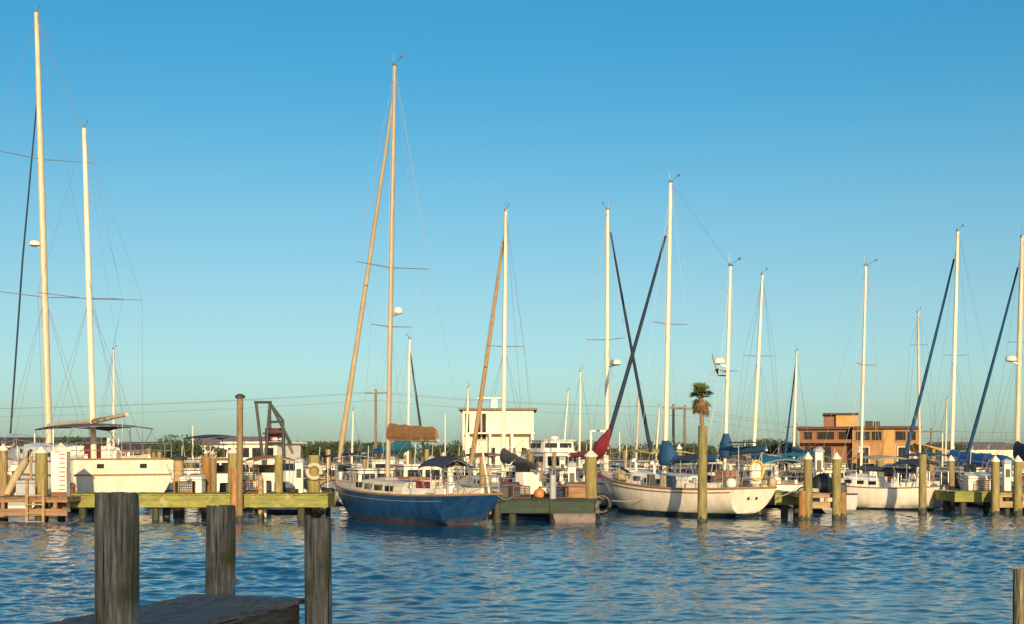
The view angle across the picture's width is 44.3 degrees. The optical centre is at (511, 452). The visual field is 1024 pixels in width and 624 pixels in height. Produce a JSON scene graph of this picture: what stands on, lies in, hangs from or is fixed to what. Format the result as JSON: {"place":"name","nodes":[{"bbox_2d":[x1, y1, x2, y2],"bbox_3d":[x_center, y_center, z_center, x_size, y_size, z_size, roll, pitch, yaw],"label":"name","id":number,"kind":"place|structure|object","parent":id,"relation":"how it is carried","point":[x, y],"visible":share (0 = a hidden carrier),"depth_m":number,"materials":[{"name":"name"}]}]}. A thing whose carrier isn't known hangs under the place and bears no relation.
{"place":"outdoors","nodes":[
{"label":"outdoors","id":0,"kind":"place"},
{"bbox_2d":[0,437,112,446],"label":"house","id":1,"kind":"structure","parent":0,"point":[104,440],"depth_m":163.15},
{"bbox_2d":[115,442,184,456],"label":"house","id":2,"kind":"structure","parent":0,"point":[127,446],"depth_m":161.29,"materials":[{"name":"white paint"}]},
{"bbox_2d":[190,437,264,457],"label":"house","id":3,"kind":"structure","parent":0,"point":[212,442],"depth_m":146.33,"materials":[{"name":"white paint"}]},
{"bbox_2d":[0,505,1023,623],"bbox_3d":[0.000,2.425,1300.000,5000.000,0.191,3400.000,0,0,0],"label":"water","id":4,"kind":"structure","parent":0,"point":[768,565],"depth_m":26.25,"materials":[{"name":"blue liquid"}]},
{"bbox_2d":[0,444,7,519],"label":"piling","id":5,"kind":"object","parent":4,"relation":"in","point":[3,466],"visible":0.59,"depth_m":44.87,"materials":[{"name":"white paint"}]},
{"bbox_2d":[8,432,62,508],"bbox_3d":[-21.620,0.892,55.954,3.910,3.615,7.135,0,0,-10],"label":"motorboat","id":6,"kind":"object","parent":4,"relation":"on","point":[16,505],"visible":0.06,"depth_m":52.58,"materials":[{"name":"paint"}]},
{"bbox_2d":[35,446,48,520],"bbox_3d":[-16.668,1.835,44.600,0.484,4.130,0.477,0,0,0],"label":"piling","id":7,"kind":"object","parent":4,"relation":"in","point":[41,462],"visible":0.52,"depth_m":44.44,"materials":[{"name":"white paint"}]},
{"bbox_2d":[0,479,93,521],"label":"dock","id":8,"kind":"object","parent":4,"relation":"in","point":[39,512],"visible":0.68,"depth_m":43.17,"materials":[{"name":"brown wood"}]},
{"bbox_2d":[5,449,32,495],"bbox_3d":[-17.698,0.704,45.115,1.002,1.685,0.304,0,0,-14],"label":"rolled sail","id":9,"kind":"object","parent":8,"relation":"on","point":[18,472],"visible":0.91,"depth_m":45.02,"materials":[{"name":"beige fabric"}]},
{"bbox_2d":[15,478,34,495],"bbox_3d":[-17.308,1.236,45.300,1.000,0.608,0.700,0,0,0],"label":"dock box","id":10,"kind":"object","parent":8,"relation":"on","point":[20,486],"visible":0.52,"depth_m":45.00,"materials":[{"name":"grey plastic"}]},
{"bbox_2d":[50,443,70,511],"bbox_3d":[-15.889,0.874,44.299,0.682,2.453,0.677,0,0,-20],"label":"tide gauge","id":11,"kind":"object","parent":8,"relation":"attached to","point":[60,469],"visible":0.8,"depth_m":44.10,"materials":[{"name":"white paint"}]},
{"bbox_2d":[0,4,173,511],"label":"ketch","id":12,"kind":"object","parent":4,"relation":"on","point":[94,467],"visible":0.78,"depth_m":52.28,"materials":[{"name":"beige paint"}]},
{"bbox_2d":[98,345,128,449],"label":"sloop","id":13,"kind":"object","parent":4,"relation":"on","point":[113,369],"visible":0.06,"depth_m":82.60,"materials":[{"name":"white paint"}]},
{"bbox_2d":[94,492,139,623],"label":"piling","id":14,"kind":"object","parent":4,"relation":"in","point":[116,564],"visible":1,"depth_m":8.13,"materials":[{"name":"grey wood"}]},
{"bbox_2d":[44,594,304,623],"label":"pier","id":15,"kind":"structure","parent":14,"relation":"attached to","point":[207,609],"depth_m":9.74,"materials":[{"name":"grey wood"}]},
{"bbox_2d":[170,456,186,516],"bbox_3d":[-12.500,2.005,47.200,0.640,3.790,0.640,0,0,0],"label":"piling","id":16,"kind":"object","parent":4,"relation":"in","point":[178,471],"visible":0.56,"depth_m":47.03,"materials":[{"name":"brown wood"}]},
{"bbox_2d":[153,435,224,491],"bbox_3d":[-15.063,0.893,57.958,3.310,3.614,5.137,0,0,-22],"label":"motorboat","id":17,"kind":"object","parent":4,"relation":"on","point":[189,471],"visible":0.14,"depth_m":56.92,"materials":[{"name":"white paint"}]},
{"bbox_2d":[70,492,335,519],"bbox_3d":[-11.135,2.531,45.601,9.206,2.138,2.077,0,0,0],"label":"dock","id":18,"kind":"object","parent":4,"relation":"in","point":[304,502],"visible":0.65,"depth_m":44.62,"materials":[{"name":"wood"}]},
{"bbox_2d":[175,476,194,493],"bbox_3d":[-11.752,1.145,45.200,0.631,0.630,0.632,0,0,-6],"label":"crab trap","id":19,"kind":"object","parent":18,"relation":"on","point":[187,478],"visible":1,"depth_m":45.18,"materials":[{"name":"metal"}]},
{"bbox_2d":[179,475,205,492],"bbox_3d":[-11.675,1.141,46.000,0.900,0.658,0.700,0,0,0],"label":"dock box","id":20,"kind":"object","parent":18,"relation":"on","point":[199,480],"visible":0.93,"depth_m":45.70,"materials":[{"name":"white paint"}]},
{"bbox_2d":[294,457,304,492],"bbox_3d":[-7.755,0.819,45.900,0.370,1.302,0.370,0,0,23],"label":"power pedestal","id":21,"kind":"object","parent":18,"relation":"on","point":[299,462],"visible":0.94,"depth_m":45.78,"materials":[{"name":"white paint"}]},
{"bbox_2d":[201,457,210,516],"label":"piling","id":22,"kind":"object","parent":4,"relation":"in","point":[205,469],"visible":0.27,"depth_m":47.04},
{"bbox_2d":[210,460,216,491],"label":"piling","id":23,"kind":"object","parent":4,"relation":"in","point":[213,475],"visible":0.29,"depth_m":46.89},
{"bbox_2d":[182,427,257,467],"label":"motorboat","id":24,"kind":"object","parent":4,"relation":"on","point":[198,460],"visible":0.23,"depth_m":66.80,"materials":[{"name":"white paint"}]},
{"bbox_2d":[205,505,235,595],"bbox_3d":[-2.557,2.031,11.003,0.279,3.137,0.268,0,0,0],"label":"piling","id":25,"kind":"object","parent":4,"relation":"in","point":[220,573],"visible":0.81,"depth_m":10.89,"materials":[{"name":"grey wood"}]},
{"bbox_2d":[199,458,247,509],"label":"motorboat","id":26,"kind":"object","parent":4,"relation":"on","point":[222,477],"visible":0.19,"depth_m":53.57,"materials":[{"name":"beige paint"}]},
{"bbox_2d":[156,401,305,472],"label":"trawler","id":27,"kind":"object","parent":4,"relation":"on","point":[274,443],"visible":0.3,"depth_m":79.15,"materials":[{"name":"white paint"}]},
{"bbox_2d":[227,446,236,491],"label":"piling","id":28,"kind":"object","parent":4,"relation":"in","point":[232,453],"visible":0.26,"depth_m":47.21,"materials":[{"name":"white paint"}]},
{"bbox_2d":[230,468,236,504],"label":"piling","id":29,"kind":"object","parent":4,"relation":"in","point":[233,487],"visible":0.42,"depth_m":44.07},
{"bbox_2d":[235,394,244,520],"bbox_3d":[-9.530,0.917,44.100,0.368,5.966,0.368,0,0,0],"label":"piling","id":30,"kind":"object","parent":4,"relation":"in","point":[239,486],"visible":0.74,"depth_m":44.01,"materials":[{"name":"wood"}]},
{"bbox_2d":[243,455,293,507],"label":"motorboat","id":31,"kind":"object","parent":4,"relation":"on","point":[265,471],"visible":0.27,"depth_m":55.66,"materials":[{"name":"beige paint"}]},
{"bbox_2d":[275,455,282,491],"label":"piling","id":32,"kind":"object","parent":4,"relation":"in","point":[278,473],"visible":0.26,"depth_m":49.86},
{"bbox_2d":[251,488,334,513],"bbox_3d":[-9.031,2.050,49.963,4.072,1.300,1.570,0,0,10],"label":"dock","id":33,"kind":"object","parent":4,"relation":"on","point":[283,510],"visible":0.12,"depth_m":49.33,"materials":[{"name":"brown wood"}]},
{"bbox_2d":[283,463,326,491],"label":"motorboat","id":34,"kind":"object","parent":4,"relation":"on","point":[286,477],"visible":0.15,"depth_m":61.58,"materials":[{"name":"beige paint"}]},
{"bbox_2d":[308,455,320,516],"bbox_3d":[-7.390,1.999,47.000,0.521,3.803,0.521,0,0,0],"label":"piling","id":35,"kind":"object","parent":4,"relation":"in","point":[313,486],"visible":0.38,"depth_m":46.79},
{"bbox_2d":[305,462,322,480],"bbox_3d":[-7.344,0.700,46.700,0.685,0.686,0.166,0,0,0],"label":"life ring","id":36,"kind":"object","parent":35,"relation":"hanging from","point":[309,475],"visible":1,"depth_m":46.64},
{"bbox_2d":[304,517,331,623],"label":"piling","id":37,"kind":"object","parent":4,"relation":"in","point":[318,569],"visible":1,"depth_m":10.16,"materials":[{"name":"grey wood"}]},
{"bbox_2d":[320,453,374,504],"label":"motorboat","id":38,"kind":"object","parent":4,"relation":"on","point":[329,484],"visible":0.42,"depth_m":59.47,"materials":[{"name":"white paint"}]},
{"bbox_2d":[343,441,405,481],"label":"motorboat","id":39,"kind":"object","parent":4,"relation":"on","point":[378,472],"visible":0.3,"depth_m":56.92,"materials":[{"name":"white paint"}]},
{"bbox_2d":[358,436,414,467],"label":"motorboat","id":40,"kind":"object","parent":4,"relation":"on","point":[380,463],"visible":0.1,"depth_m":82.19,"materials":[{"name":"white paint"}]},
{"bbox_2d":[362,334,424,463],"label":"sloop","id":41,"kind":"object","parent":4,"relation":"on","point":[397,446],"visible":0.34,"depth_m":71.12,"materials":[{"name":"white paint"}]},
{"bbox_2d":[333,54,502,524],"bbox_3d":[-3.994,-5.831,45.185,3.112,17.362,9.422,0,0,-37],"label":"sloop","id":42,"kind":"object","parent":4,"relation":"on","point":[388,498],"visible":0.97,"depth_m":44.21,"materials":[{"name":"blue paint"}]},
{"bbox_2d":[391,434,463,485],"bbox_3d":[-4.773,0.818,61.957,4.060,3.765,7.136,0,0,-20],"label":"motorboat","id":43,"kind":"object","parent":4,"relation":"on","point":[409,468],"visible":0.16,"depth_m":60.55,"materials":[{"name":"white paint"}]},
{"bbox_2d":[451,381,481,461],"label":"sloop","id":44,"kind":"object","parent":4,"relation":"on","point":[466,426],"visible":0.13,"depth_m":73.41,"materials":[{"name":"white paint"}]},
{"bbox_2d":[479,457,485,492],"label":"piling","id":45,"kind":"object","parent":4,"relation":"in","point":[482,480],"visible":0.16,"depth_m":46.41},
{"bbox_2d":[454,436,520,486],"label":"motorboat","id":46,"kind":"object","parent":4,"relation":"on","point":[490,455],"visible":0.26,"depth_m":58.95,"materials":[{"name":"beige paint"}]},
{"bbox_2d":[457,201,551,511],"bbox_3d":[-0.464,-3.857,52.571,2.969,13.213,10.530,0,0,-17],"label":"sloop","id":47,"kind":"object","parent":4,"relation":"on","point":[507,457],"visible":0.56,"depth_m":52.18,"materials":[{"name":"white paint"}]},
{"bbox_2d":[491,463,549,516],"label":"motorboat","id":48,"kind":"object","parent":4,"relation":"on","point":[526,475],"visible":0.16,"depth_m":48.20,"materials":[{"name":"paint"}]},
{"bbox_2d":[518,436,581,481],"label":"motorboat","id":49,"kind":"object","parent":4,"relation":"on","point":[559,448],"visible":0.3,"depth_m":80.03,"materials":[{"name":"white paint"}]},
{"bbox_2d":[500,497,600,523],"bbox_3d":[1.292,2.596,43.810,3.395,2.008,2.841,0,0,0],"label":"dock","id":50,"kind":"object","parent":4,"relation":"in","point":[572,510],"visible":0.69,"depth_m":43.02,"materials":[{"name":"wood"}]},
{"bbox_2d":[499,482,520,497],"bbox_3d":[-0.061,1.321,44.400,0.800,0.558,0.700,0,0,0],"label":"dock box","id":51,"kind":"object","parent":50,"relation":"on","point":[503,486],"visible":0.57,"depth_m":44.10,"materials":[{"name":"grey"}]},
{"bbox_2d":[508,480,529,498],"bbox_3d":[0.243,1.275,43.900,0.631,0.630,0.632,0,0,-17],"label":"crab trap","id":52,"kind":"object","parent":50,"relation":"on","point":[521,493],"visible":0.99,"depth_m":43.69,"materials":[{"name":"metal"}]},
{"bbox_2d":[564,482,585,497],"bbox_3d":[2.266,1.321,44.400,0.900,0.558,0.700,0,0,0],"label":"dock box","id":53,"kind":"object","parent":50,"relation":"on","point":[576,489],"visible":0.67,"depth_m":44.10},
{"bbox_2d":[584,450,597,498],"bbox_3d":[2.773,1.896,44.199,0.475,4.008,0.472,0,0,-45],"label":"piling","id":54,"kind":"object","parent":50,"relation":"attached to","point":[590,456],"visible":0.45,"depth_m":44.01,"materials":[{"name":"white paint"}]},
{"bbox_2d":[542,433,612,485],"bbox_3d":[2.612,0.893,57.956,3.310,3.614,5.636,0,0,-15],"label":"motorboat","id":55,"kind":"object","parent":4,"relation":"on","point":[559,477],"visible":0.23,"depth_m":56.88,"materials":[{"name":"grey paint"}]},
{"bbox_2d":[565,368,597,470],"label":"sloop","id":56,"kind":"object","parent":4,"relation":"on","point":[579,425],"visible":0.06,"depth_m":79.66,"materials":[{"name":"white paint"}]},
{"bbox_2d":[549,202,658,507],"bbox_3d":[4.705,-4.322,57.388,3.069,14.143,8.740,0,0,32],"label":"sloop","id":57,"kind":"object","parent":4,"relation":"on","point":[601,487],"visible":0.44,"depth_m":56.61,"materials":[{"name":"white paint"}]},
{"bbox_2d":[601,428,708,469],"bbox_3d":[6.582,0.722,62.960,4.510,3.955,8.133,0,0,-28],"label":"motorboat","id":58,"kind":"object","parent":4,"relation":"on","point":[620,462],"visible":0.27,"depth_m":61.35,"materials":[{"name":"white paint"}]},
{"bbox_2d":[592,172,776,516],"bbox_3d":[6.429,-4.108,49.223,3.389,14.015,9.523,0,0,-36],"label":"ketch","id":59,"kind":"object","parent":4,"relation":"on","point":[666,492],"visible":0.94,"depth_m":47.64,"materials":[{"name":"white paint"}]},
{"bbox_2d":[697,426,706,521],"bbox_3d":[6.590,1.484,43.600,0.365,4.832,0.358,0,0,0],"label":"piling","id":60,"kind":"object","parent":4,"relation":"in","point":[702,479],"visible":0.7,"depth_m":43.46,"materials":[{"name":"wood"}]},
{"bbox_2d":[670,429,760,474],"bbox_3d":[8.911,0.792,59.956,4.060,3.815,7.635,0,0,-18],"label":"motorboat","id":61,"kind":"object","parent":4,"relation":"on","point":[693,465],"visible":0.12,"depth_m":58.81,"materials":[{"name":"white paint"}]},
{"bbox_2d":[717,432,797,477],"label":"motorboat","id":62,"kind":"object","parent":4,"relation":"on","point":[743,466],"visible":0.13,"depth_m":60.44,"materials":[{"name":"beige paint"}]},
{"bbox_2d":[727,267,803,506],"bbox_3d":[11.290,-2.969,57.933,2.870,11.439,6.552,0,0,-13],"label":"sloop","id":63,"kind":"object","parent":4,"relation":"on","point":[785,484],"visible":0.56,"depth_m":57.82,"materials":[{"name":"white paint"}]},
{"bbox_2d":[768,490,798,515],"bbox_3d":[10.385,2.556,53.700,0.996,2.088,12.590,0,0,0],"label":"dock","id":64,"kind":"object","parent":4,"relation":"in","point":[784,501],"visible":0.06,"depth_m":47.42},
{"bbox_2d":[773,347,812,476],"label":"sloop","id":65,"kind":"object","parent":4,"relation":"on","point":[794,449],"visible":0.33,"depth_m":70.27,"materials":[{"name":"white paint"}]},
{"bbox_2d":[772,453,830,480],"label":"motorboat","id":66,"kind":"object","parent":4,"relation":"on","point":[797,455],"visible":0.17,"depth_m":61.04,"materials":[{"name":"white paint"}]},
{"bbox_2d":[798,491,806,519],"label":"piling","id":67,"kind":"object","parent":4,"relation":"in","point":[802,512],"visible":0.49,"depth_m":44.98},
{"bbox_2d":[803,452,812,519],"bbox_3d":[10.630,1.944,45.200,0.347,3.912,0.347,0,0,0],"label":"piling","id":68,"kind":"object","parent":4,"relation":"in","point":[807,458],"visible":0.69,"depth_m":45.06,"materials":[{"name":"white paint"}]},
{"bbox_2d":[784,491,841,515],"bbox_3d":[11.131,2.537,46.682,1.547,2.126,2.625,0,0,0],"label":"dock","id":69,"kind":"object","parent":4,"relation":"in","point":[825,503],"visible":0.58,"depth_m":45.42,"materials":[{"name":"brown wood"}]},
{"bbox_2d":[813,447,823,475],"bbox_3d":[11.588,0.629,47.600,0.370,1.702,0.370,0,0,-22],"label":"power pedestal","id":70,"kind":"object","parent":69,"relation":"on","point":[818,459],"visible":0.67,"depth_m":47.48,"materials":[{"name":"white paint"}]},
{"bbox_2d":[812,470,831,492],"bbox_3d":[11.467,1.061,46.578,0.884,0.838,0.702,0,0,23],"label":"gear bag","id":71,"kind":"object","parent":69,"relation":"on","point":[822,482],"visible":0.87,"depth_m":46.35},
{"bbox_2d":[781,434,868,483],"bbox_3d":[14.416,0.893,59.957,3.610,3.615,6.136,0,0,-20],"label":"motorboat","id":72,"kind":"object","parent":4,"relation":"on","point":[801,473],"visible":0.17,"depth_m":59.27,"materials":[{"name":"beige paint"}]},
{"bbox_2d":[797,483,857,512],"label":"motorboat","id":73,"kind":"object","parent":4,"relation":"on","point":[851,502],"visible":0.23,"depth_m":49.90,"materials":[{"name":"grey paint"}]},
{"bbox_2d":[832,452,840,519],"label":"piling","id":74,"kind":"object","parent":4,"relation":"in","point":[836,486],"visible":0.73,"depth_m":45.07,"materials":[{"name":"white paint"}]},
{"bbox_2d":[846,455,915,481],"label":"motorboat","id":75,"kind":"object","parent":4,"relation":"on","point":[876,458],"visible":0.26,"depth_m":59.04,"materials":[{"name":"beige paint"}]},
{"bbox_2d":[813,259,949,509],"bbox_3d":[15.567,-2.888,54.083,5.692,11.276,2.810,0,0,39],"label":"sloop","id":76,"kind":"object","parent":4,"relation":"on","point":[884,492],"visible":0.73,"depth_m":53.03,"materials":[{"name":"white paint"}]},
{"bbox_2d":[844,433,948,481],"bbox_3d":[19.683,0.818,65.958,4.210,3.765,7.635,0,0,-25],"label":"motorboat","id":77,"kind":"object","parent":4,"relation":"on","point":[899,466],"visible":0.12,"depth_m":64.39,"materials":[{"name":"white paint"}]},
{"bbox_2d":[902,308,939,462],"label":"sloop","id":78,"kind":"object","parent":4,"relation":"on","point":[918,387],"visible":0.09,"depth_m":72.98,"materials":[{"name":"white paint"}]},
{"bbox_2d":[918,454,926,513],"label":"piling","id":79,"kind":"object","parent":4,"relation":"in","point":[922,502],"visible":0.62,"depth_m":49.37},
{"bbox_2d":[895,453,959,488],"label":"motorboat","id":80,"kind":"object","parent":4,"relation":"on","point":[928,456],"visible":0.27,"depth_m":60.87,"materials":[{"name":"white paint"}]},
{"bbox_2d":[947,455,954,507],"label":"piling","id":81,"kind":"object","parent":4,"relation":"in","point":[951,460],"visible":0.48,"depth_m":53.88,"materials":[{"name":"white paint"}]},
{"bbox_2d":[940,464,980,505],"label":"motorboat","id":82,"kind":"object","parent":4,"relation":"on","point":[969,467],"visible":0.06,"depth_m":58.10,"materials":[{"name":"white paint"}]},
{"bbox_2d":[901,224,1023,482],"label":"sloop","id":83,"kind":"object","parent":4,"relation":"on","point":[975,457],"visible":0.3,"depth_m":62.98,"materials":[{"name":"white paint"}]},
{"bbox_2d":[934,490,990,512],"bbox_3d":[18.211,2.566,50.750,1.610,2.067,2.490,0,0,0],"label":"dock","id":84,"kind":"object","parent":4,"relation":"in","point":[962,497],"visible":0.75,"depth_m":49.67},
{"bbox_2d":[962,474,990,490],"bbox_3d":[18.962,1.211,51.200,1.100,0.658,0.700,0,0,0],"label":"dock box","id":85,"kind":"object","parent":84,"relation":"on","point":[969,482],"visible":0.58,"depth_m":50.90,"materials":[{"name":"white paint"}]},
{"bbox_2d":[927,438,1012,480],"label":"motorboat","id":86,"kind":"object","parent":4,"relation":"on","point":[944,474],"visible":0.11,"depth_m":60.48,"materials":[{"name":"grey paint"}]},
{"bbox_2d":[956,227,1023,510],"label":"sloop","id":87,"kind":"object","parent":4,"relation":"on","point":[1018,448],"visible":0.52,"depth_m":54.27,"materials":[{"name":"white paint"}]},
{"bbox_2d":[991,455,999,514],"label":"piling","id":88,"kind":"object","parent":4,"relation":"in","point":[995,486],"visible":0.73,"depth_m":48.07,"materials":[{"name":"white paint"}]},
{"bbox_2d":[983,490,1023,514],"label":"dock","id":89,"kind":"object","parent":4,"relation":"in","point":[1006,504],"visible":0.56,"depth_m":48.44,"materials":[{"name":"brown wood"}]},
{"bbox_2d":[1002,458,1011,490],"bbox_3d":[19.891,0.889,50.600,0.370,1.302,0.370,0,0,-23],"label":"power pedestal","id":90,"kind":"object","parent":89,"relation":"on","point":[1006,475],"visible":1,"depth_m":50.48,"materials":[{"name":"white paint"}]},
{"bbox_2d":[1013,455,1022,515],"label":"piling","id":91,"kind":"object","parent":4,"relation":"in","point":[1017,488],"visible":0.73,"depth_m":48.07,"materials":[{"name":"white paint"}]},
{"bbox_2d":[1013,567,1023,623],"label":"piling","id":92,"kind":"object","parent":4,"relation":"in","point":[1018,595],"visible":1,"depth_m":7.96,"materials":[{"name":"brown wood"}]},
{"bbox_2d":[0,0,1023,452],"label":"sky","id":93,"kind":"structure","parent":0,"point":[234,145],"materials":[{"name":"blue"}]},
{"bbox_2d":[301,453,938,466],"bbox_3d":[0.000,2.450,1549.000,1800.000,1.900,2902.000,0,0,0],"label":"shore ground","id":94,"kind":"structure","parent":0,"point":[415,459],"depth_m":211.68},
{"bbox_2d":[39,435,105,445],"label":"tree","id":95,"kind":"object","parent":94,"relation":"on","point":[72,440],"visible":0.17,"depth_m":133.81,"materials":[{"name":"green plant"}]},
{"bbox_2d":[136,434,204,457],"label":"tree","id":96,"kind":"object","parent":94,"relation":"on","point":[178,440],"visible":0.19,"depth_m":142.21,"materials":[{"name":"green plant"}]},
{"bbox_2d":[141,441,226,457],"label":"tree","id":97,"kind":"object","parent":94,"relation":"on","point":[179,450],"visible":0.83,"depth_m":134.17,"materials":[{"name":"green plant"}]},
{"bbox_2d":[292,441,369,463],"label":"tree","id":98,"kind":"object","parent":94,"relation":"on","point":[303,451],"visible":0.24,"depth_m":140.09,"materials":[{"name":"green plant"}]},
{"bbox_2d":[307,442,374,462],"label":"tree","id":99,"kind":"object","parent":94,"relation":"on","point":[334,447],"visible":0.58,"depth_m":132.87,"materials":[{"name":"green plant"}]},
{"bbox_2d":[364,389,386,459],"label":"utility pole","id":100,"kind":"object","parent":94,"relation":"on","point":[375,422],"visible":0.91,"depth_m":134.89,"materials":[{"name":"brown wood"}]},
{"bbox_2d":[349,441,414,459],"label":"tree","id":101,"kind":"object","parent":94,"relation":"on","point":[380,445],"visible":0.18,"depth_m":137.50,"materials":[{"name":"green plant"}]},
{"bbox_2d":[429,439,462,458],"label":"tree","id":102,"kind":"object","parent":94,"relation":"on","point":[454,449],"visible":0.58,"depth_m":143.88,"materials":[{"name":"green plant"}]},
{"bbox_2d":[458,397,536,465],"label":"boathouse","id":103,"kind":"object","parent":94,"relation":"on","point":[514,436],"visible":0.57,"depth_m":104.00,"materials":[{"name":"paint"}]},
{"bbox_2d":[305,440,948,461],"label":"treeline","id":104,"kind":"object","parent":94,"relation":"on","point":[419,457],"visible":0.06,"depth_m":221.56,"materials":[{"name":"green plant"}]},
{"bbox_2d":[653,442,717,458],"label":"tree","id":105,"kind":"object","parent":94,"relation":"on","point":[690,448],"visible":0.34,"depth_m":132.08,"materials":[{"name":"green plant"}]},
{"bbox_2d":[689,382,712,425],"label":"palm tree","id":106,"kind":"object","parent":94,"relation":"on","point":[700,405],"visible":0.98,"depth_m":124.69,"materials":[{"name":"green plant"}]},
{"bbox_2d":[733,438,798,453],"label":"tree","id":107,"kind":"object","parent":94,"relation":"on","point":[776,447],"visible":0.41,"depth_m":132.07,"materials":[{"name":"green plant"}]},
{"bbox_2d":[797,413,949,466],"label":"restaurant","id":108,"kind":"structure","parent":94,"relation":"on","point":[838,432],"depth_m":117.09,"materials":[{"name":"orange paint"}]},
{"bbox_2d":[921,441,967,459],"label":"tree","id":109,"kind":"object","parent":94,"relation":"on","point":[957,448],"visible":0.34,"depth_m":144.12,"materials":[{"name":"green plant"}]},
{"bbox_2d":[921,442,1012,463],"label":"house","id":110,"kind":"structure","parent":0,"point":[982,446],"depth_m":160.85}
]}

